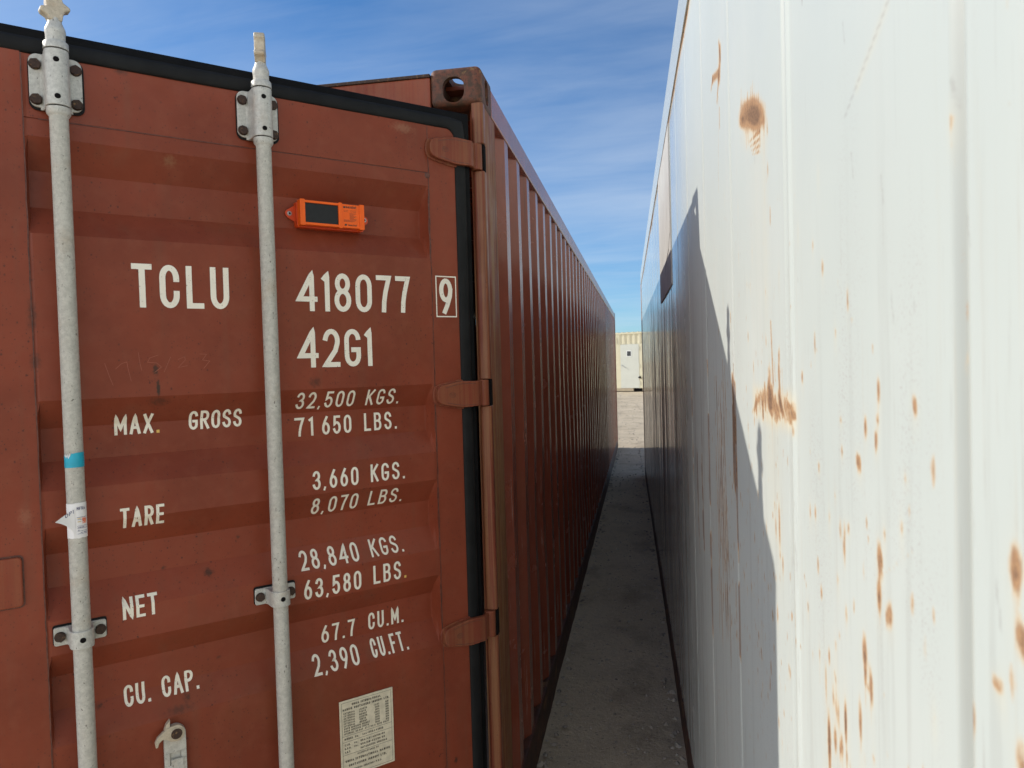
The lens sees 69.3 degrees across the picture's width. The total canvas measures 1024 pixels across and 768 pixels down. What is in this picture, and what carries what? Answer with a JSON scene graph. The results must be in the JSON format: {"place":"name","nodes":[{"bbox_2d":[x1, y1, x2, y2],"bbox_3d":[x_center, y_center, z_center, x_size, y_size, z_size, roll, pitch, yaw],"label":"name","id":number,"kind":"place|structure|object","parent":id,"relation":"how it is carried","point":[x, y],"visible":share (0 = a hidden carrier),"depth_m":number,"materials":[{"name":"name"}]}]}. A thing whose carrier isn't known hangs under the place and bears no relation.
{"place":"outdoors","nodes":[
{"label":"outdoors","id":0,"kind":"place"},
{"bbox_2d":[0,0,678,332],"label":"sky","id":1,"kind":"structure","parent":0,"point":[581,85],"materials":[{"name":"blue"}]},
{"bbox_2d":[536,391,687,767],"bbox_3d":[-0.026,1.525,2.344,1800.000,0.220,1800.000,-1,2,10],"label":"ground","id":2,"kind":"structure","parent":0,"point":[597,746],"depth_m":4.24,"materials":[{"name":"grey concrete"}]},
{"bbox_2d":[0,0,617,767],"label":"shipping container","id":3,"kind":"object","parent":2,"relation":"on","point":[342,494],"visible":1,"depth_m":1.94,"materials":[{"name":"red metal"}]},
{"bbox_2d":[55,501,87,538],"bbox_3d":[-0.961,0.299,1.611,0.022,0.079,0.066,0,2,40],"label":"paper label","id":4,"kind":"object","parent":3,"relation":"attached to","point":[74,519],"visible":1,"depth_m":1.61,"materials":[{"name":"white paper"}]},
{"bbox_2d":[64,452,84,467],"bbox_3d":[-0.962,0.165,1.626,0.038,0.035,0.038,-3,2,-35],"label":"tape band","id":5,"kind":"object","parent":3,"relation":"attached to","point":[75,460],"visible":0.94,"depth_m":1.61,"materials":[{"name":"blue plastic"}]},
{"bbox_2d":[0,0,495,767],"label":"door","id":6,"kind":"structure","parent":3,"relation":"in","point":[273,421],"depth_m":1.86,"materials":[{"name":"red paint"}]},
{"bbox_2d":[285,198,367,232],"bbox_3d":[-0.497,-0.458,2.026,0.236,0.072,0.047,-3,2,-35],"label":"tracking device","id":7,"kind":"object","parent":3,"relation":"attached to","point":[301,213],"visible":1,"depth_m":2.00,"materials":[{"name":"orange plastic"}]},
{"bbox_2d":[615,331,642,390],"bbox_3d":[7.768,-1.135,35.398,6.050,2.835,2.530,-1,2,36],"label":"office container","id":8,"kind":"object","parent":2,"relation":"on","point":[629,372],"visible":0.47,"depth_m":35.49,"materials":[{"name":"beige metal"}]},
{"bbox_2d":[620,344,639,387],"bbox_3d":[5.658,-0.855,35.487,1.000,2.100,0.100,-1,2,36],"label":"door","id":9,"kind":"structure","parent":8,"relation":"in","point":[629,353],"depth_m":35.48,"materials":[{"name":"paint"}]},
{"bbox_2d":[640,0,1023,767],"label":"refrigerated container","id":10,"kind":"object","parent":2,"relation":"on","point":[832,310],"visible":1,"depth_m":0.74,"materials":[{"name":"white metal"}]}
]}

